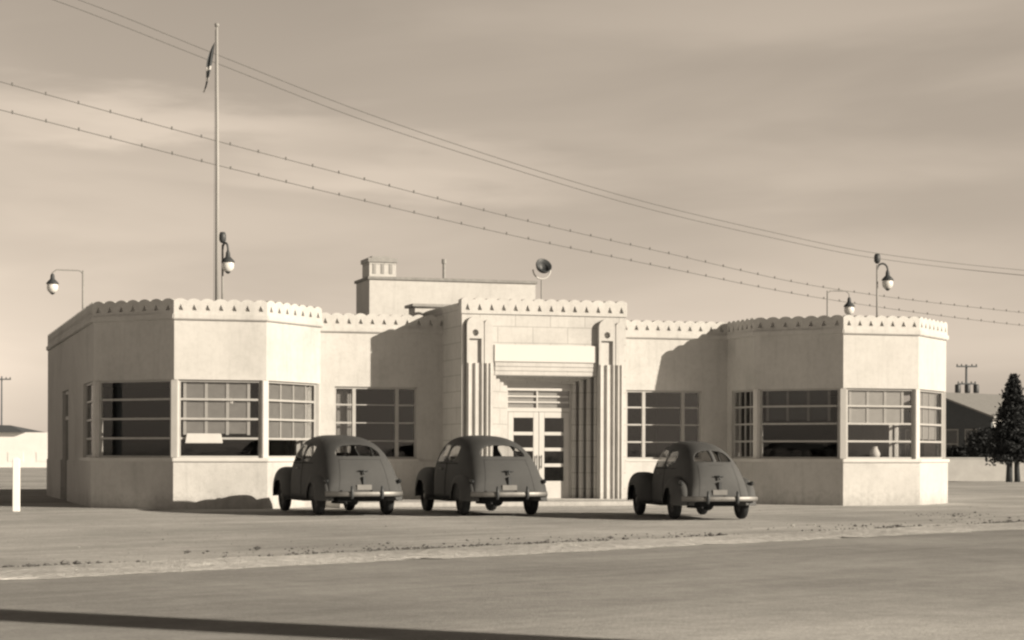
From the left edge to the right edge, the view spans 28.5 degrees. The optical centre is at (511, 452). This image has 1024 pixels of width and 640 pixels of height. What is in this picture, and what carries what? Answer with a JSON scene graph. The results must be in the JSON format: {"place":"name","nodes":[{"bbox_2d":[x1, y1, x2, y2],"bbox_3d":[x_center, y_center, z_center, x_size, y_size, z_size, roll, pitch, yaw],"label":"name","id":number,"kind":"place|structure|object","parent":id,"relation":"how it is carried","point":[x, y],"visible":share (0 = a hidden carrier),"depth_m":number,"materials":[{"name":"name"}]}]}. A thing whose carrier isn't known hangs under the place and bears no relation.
{"place":"outdoors","nodes":[
{"label":"outdoors","id":0,"kind":"place"},
{"bbox_2d":[325,499,666,507],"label":"sidewalk","id":1,"kind":"structure","parent":0,"point":[409,503],"depth_m":50.59,"materials":[{"name":"beige concrete"}]},
{"bbox_2d":[46,256,949,509],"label":"station building","id":2,"kind":"structure","parent":0,"point":[410,377],"depth_m":53.11,"materials":[{"name":"white paint"}]},
{"bbox_2d":[46,269,83,308],"bbox_3d":[-11.621,-3.908,52.501,0.971,1.696,0.330,0,0,-17],"label":"roof lamp","id":3,"kind":"object","parent":2,"relation":"attached to","point":[52,283],"visible":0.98,"depth_m":52.37,"materials":[{"name":"glass"}]},
{"bbox_2d":[65,391,68,497],"bbox_3d":[-12.423,-0.213,56.913,0.160,3.060,2.100,0,0,-17],"label":"side door","id":4,"kind":"structure","parent":2,"relation":"in","point":[67,392],"depth_m":57.82,"materials":[{"name":"paint"}]},
{"bbox_2d":[86,382,92,456],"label":"window","id":5,"kind":"structure","parent":2,"relation":"in","point":[88,420],"depth_m":51.63,"materials":[{"name":"paint"}]},
{"bbox_2d":[99,379,170,457],"bbox_3d":[-9.024,-0.804,48.489,2.252,1.860,0.080,0,0,30],"label":"window","id":6,"kind":"structure","parent":2,"relation":"in","point":[101,399],"depth_m":48.62,"materials":[{"name":"paint"}]},
{"bbox_2d":[185,433,222,442],"bbox_3d":[-7.320,-0.334,47.978,0.897,0.230,0.040,0,0,-17],"label":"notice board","id":7,"kind":"object","parent":2,"relation":"attached to","point":[201,438],"visible":1,"depth_m":47.95,"materials":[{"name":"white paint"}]},
{"bbox_2d":[213,23,218,300],"bbox_3d":[-7.460,-6.960,50.995,0.145,7.780,0.120,0,0,-17],"label":"flagpole","id":8,"kind":"object","parent":2,"relation":"on","point":[216,184],"visible":0.94,"depth_m":50.96,"materials":[{"name":"metal"}]},
{"bbox_2d":[203,42,214,91],"bbox_3d":[-7.643,-9.710,50.903,0.293,1.280,0.130,0,0,-17],"label":"flag","id":9,"kind":"object","parent":8,"relation":"hanging from","point":[209,62],"visible":1,"depth_m":50.91,"materials":[{"name":"fabric"}]},
{"bbox_2d":[178,379,260,457],"bbox_3d":[-6.980,-0.798,48.203,1.960,1.860,0.110,0,0,-17],"label":"window","id":10,"kind":"structure","parent":2,"relation":"in","point":[207,409],"depth_m":48.22,"materials":[{"name":"paint"}]},
{"bbox_2d":[219,232,234,299],"bbox_3d":[-6.846,-4.178,48.524,0.359,2.260,0.380,0,0,-17],"label":"roof lamp","id":11,"kind":"object","parent":2,"relation":"on","point":[227,263],"visible":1,"depth_m":48.52,"materials":[{"name":"metal"}]},
{"bbox_2d":[268,381,314,457],"bbox_3d":[-5.464,-0.794,49.595,0.110,1.860,2.252,0,0,25],"label":"window","id":12,"kind":"structure","parent":2,"relation":"in","point":[287,403],"depth_m":49.67,"materials":[{"name":"paint"}]},
{"bbox_2d":[302,385,311,455],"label":"window","id":13,"kind":"structure","parent":2,"relation":"in","point":[303,441],"depth_m":52.07,"materials":[{"name":"paint"}]},
{"bbox_2d":[334,386,418,460],"bbox_3d":[-3.610,-0.744,53.129,2.300,1.950,0.435,0,0,-17],"label":"window","id":14,"kind":"structure","parent":2,"relation":"in","point":[346,404],"depth_m":53.10,"materials":[{"name":"paint"}]},
{"bbox_2d":[508,412,538,468],"bbox_3d":[0.298,0.076,52.886,0.841,2.270,0.109,0,0,-17],"label":"door","id":15,"kind":"structure","parent":2,"relation":"in","point":[535,415],"depth_m":52.94,"materials":[{"name":"paint"}]},
{"bbox_2d":[532,259,551,298],"bbox_3d":[0.807,-4.244,53.085,0.520,1.713,0.346,0,0,-17],"label":"floodlight","id":16,"kind":"object","parent":2,"relation":"on","point":[543,265],"visible":0.97,"depth_m":53.16,"materials":[{"name":"white paint"}]},
{"bbox_2d":[538,412,568,497],"bbox_3d":[1.109,0.078,53.136,0.841,2.270,0.109,0,0,-17],"label":"door","id":17,"kind":"structure","parent":2,"relation":"in","point":[555,489],"depth_m":53.16,"materials":[{"name":"paint"}]},
{"bbox_2d":[626,390,703,461],"bbox_3d":[4.148,-0.724,55.458,2.300,1.950,0.325,0,0,-17],"label":"window","id":18,"kind":"structure","parent":2,"relation":"in","point":[682,407],"depth_m":55.39,"materials":[{"name":"paint"}]},
{"bbox_2d":[734,390,752,458],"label":"window","id":19,"kind":"structure","parent":2,"relation":"in","point":[735,392],"depth_m":55.23,"materials":[{"name":"paint"}]},
{"bbox_2d":[760,388,839,458],"bbox_3d":[7.653,-0.760,53.630,2.252,1.860,0.110,0,0,30],"label":"window","id":20,"kind":"structure","parent":2,"relation":"in","point":[781,404],"depth_m":53.68,"materials":[{"name":"paint"}]},
{"bbox_2d":[827,290,854,315],"bbox_3d":[9.425,-3.823,57.911,0.813,1.636,0.329,0,0,6],"label":"roof lamp","id":21,"kind":"object","parent":2,"relation":"on","point":[849,306],"visible":0.87,"depth_m":57.80,"materials":[{"name":"metal"}]},
{"bbox_2d":[869,447,879,456],"bbox_3d":[9.621,0.010,53.578,0.300,0.330,0.300,0,0,-17],"label":"vase","id":22,"kind":"object","parent":2,"relation":"on","point":[874,452],"visible":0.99,"depth_m":53.48,"materials":[{"name":"white ceramic"}]},
{"bbox_2d":[846,388,912,458],"bbox_3d":[9.689,-0.755,53.331,1.960,1.860,0.110,0,0,-17],"label":"window","id":23,"kind":"structure","parent":2,"relation":"in","point":[880,406],"depth_m":53.34,"materials":[{"name":"paint"}]},
{"bbox_2d":[874,254,893,315],"bbox_3d":[9.978,-4.169,54.189,0.524,2.330,0.326,0,0,10],"label":"roof lamp","id":24,"kind":"object","parent":2,"relation":"on","point":[887,281],"visible":1,"depth_m":54.13,"materials":[{"name":"metal"}]},
{"bbox_2d":[894,392,938,456],"bbox_3d":[11.474,-0.750,57.186,0.080,1.860,2.630,0,0,-17],"label":"window","id":25,"kind":"structure","parent":2,"relation":"in","point":[895,426],"depth_m":57.98,"materials":[{"name":"paint"}]},
{"bbox_2d":[920,389,941,458],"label":"window","id":26,"kind":"structure","parent":2,"relation":"in","point":[928,407],"depth_m":54.96,"materials":[{"name":"paint"}]},
{"bbox_2d":[0,530,1023,639],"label":"road","id":27,"kind":"structure","parent":0,"point":[956,586],"depth_m":18.96,"materials":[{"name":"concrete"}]},
{"bbox_2d":[0,467,1023,566],"bbox_3d":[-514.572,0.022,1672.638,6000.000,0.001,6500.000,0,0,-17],"label":"ground","id":28,"kind":"structure","parent":0,"point":[121,532],"depth_m":38.52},
{"bbox_2d":[0,376,10,424],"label":"utility pole","id":29,"kind":"object","parent":28,"relation":"on","point":[1,379],"visible":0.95,"depth_m":189.93,"materials":[{"name":"grey wood"}]},
{"bbox_2d":[12,457,19,511],"bbox_3d":[-11.243,0.726,45.800,0.160,1.230,0.160,0,0,-9],"label":"white post","id":30,"kind":"object","parent":28,"relation":"on","point":[16,484],"visible":1,"depth_m":45.72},
{"bbox_2d":[0,425,47,466],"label":"shed","id":31,"kind":"structure","parent":28,"relation":"on","point":[27,447],"depth_m":170.00,"materials":[{"name":"white paint"}]},
{"bbox_2d":[273,435,402,514],"bbox_3d":[-3.966,0.480,45.236,1.930,1.739,5.438,0,0,-20],"label":"parked car","id":32,"kind":"object","parent":28,"relation":"on","point":[321,476],"visible":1,"depth_m":43.33,"materials":[{"name":"paint"}]},
{"bbox_2d":[415,435,547,514],"bbox_3d":[-0.757,0.489,45.259,1.930,1.739,5.438,0,0,-17],"label":"parked car","id":33,"kind":"object","parent":28,"relation":"on","point":[466,476],"visible":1,"depth_m":43.34,"materials":[{"name":"paint"}]},
{"bbox_2d":[6,503,1014,575],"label":"loose stones","id":34,"kind":"object","parent":28,"relation":"on","point":[792,525],"visible":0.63,"depth_m":36.98,"materials":[{"name":"beige stone"}]},
{"bbox_2d":[0,521,1023,579],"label":"gravel shoulder","id":35,"kind":"object","parent":28,"relation":"on","point":[89,570],"visible":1,"depth_m":26.71},
{"bbox_2d":[3,511,1023,566],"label":"dark clods","id":36,"kind":"object","parent":28,"relation":"on","point":[64,562],"visible":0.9,"depth_m":29.97,"materials":[{"name":"soil"}]},
{"bbox_2d":[627,441,757,518],"bbox_3d":[3.768,0.566,42.904,1.804,1.608,5.031,0,0,-11],"label":"parked car","id":37,"kind":"object","parent":28,"relation":"on","point":[688,481],"visible":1,"depth_m":41.12,"materials":[{"name":"paint"}]},
{"bbox_2d":[946,445,966,456],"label":"shrub","id":38,"kind":"object","parent":28,"relation":"on","point":[952,450],"visible":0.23,"depth_m":123.44,"materials":[{"name":"black plant"}]},
{"bbox_2d":[955,364,978,392],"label":"utility pole","id":39,"kind":"object","parent":28,"relation":"on","point":[967,387],"visible":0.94,"depth_m":164.64,"materials":[{"name":"grey wood"}]},
{"bbox_2d":[955,441,980,456],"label":"shrub","id":40,"kind":"object","parent":28,"relation":"on","point":[962,453],"visible":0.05,"depth_m":122.63,"materials":[{"name":"black plant"}]},
{"bbox_2d":[964,427,998,456],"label":"shrub","id":41,"kind":"object","parent":28,"relation":"on","point":[978,449],"visible":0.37,"depth_m":117.47,"materials":[{"name":"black plant"}]},
{"bbox_2d":[984,373,1023,481],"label":"conifer tree","id":42,"kind":"object","parent":28,"relation":"on","point":[1007,434],"visible":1,"depth_m":97.11,"materials":[{"name":"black plant"}]},
{"bbox_3d":[-14.988,-5.621,46.998,2.000,13.903,0.324,0,0,44],"label":"utility pole","id":43,"kind":"object","parent":28,"relation":"on","visible":0},
{"bbox_2d":[0,109,1023,325],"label":"overhead cable","id":44,"kind":"object","parent":43,"relation":"attached to","point":[364,200],"visible":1,"depth_m":59.90,"materials":[{"name":"metal"}]},
{"bbox_2d":[0,81,1023,312],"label":"overhead cable","id":45,"kind":"object","parent":43,"relation":"attached to","point":[285,158],"visible":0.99,"depth_m":60.09,"materials":[{"name":"metal"}]},
{"bbox_2d":[79,0,1018,269],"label":"overhead wire","id":46,"kind":"object","parent":43,"relation":"attached to","point":[499,158],"visible":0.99,"depth_m":61.57,"materials":[{"name":"black metal"}]},
{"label":"utility pole","id":47,"kind":"object","parent":28,"relation":"on","visible":0},
{"bbox_2d":[54,0,1023,275],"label":"overhead wire","id":48,"kind":"object","parent":47,"relation":"attached to","point":[498,164],"visible":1,"depth_m":61.50,"materials":[{"name":"black metal"}]},
{"bbox_2d":[0,0,1023,431],"label":"sky","id":49,"kind":"structure","parent":0,"point":[889,127],"materials":[{"name":"beige"}]},
{"bbox_2d":[898,392,1003,456],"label":"house","id":50,"kind":"structure","parent":0,"point":[969,412],"depth_m":134.31,"materials":[{"name":"grey paint"}]},
{"bbox_2d":[905,429,909,456],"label":"window","id":51,"kind":"structure","parent":50,"relation":"in","point":[907,431],"depth_m":136.65,"materials":[{"name":"grey glass"}]},
{"bbox_2d":[924,439,935,456],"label":"door","id":52,"kind":"structure","parent":50,"relation":"in","point":[929,448],"depth_m":135.39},
{"bbox_2d":[946,429,958,449],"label":"window","id":53,"kind":"structure","parent":50,"relation":"in","point":[952,435],"depth_m":134.07,"materials":[{"name":"grey glass"}]},
{"bbox_2d":[965,429,977,443],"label":"window","id":54,"kind":"structure","parent":50,"relation":"in","point":[969,430],"depth_m":133.21,"materials":[{"name":"grey glass"}]},
{"bbox_2d":[945,457,1023,480],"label":"wall","id":55,"kind":"structure","parent":0,"point":[968,469],"depth_m":101.13,"materials":[{"name":"concrete"}]}
]}

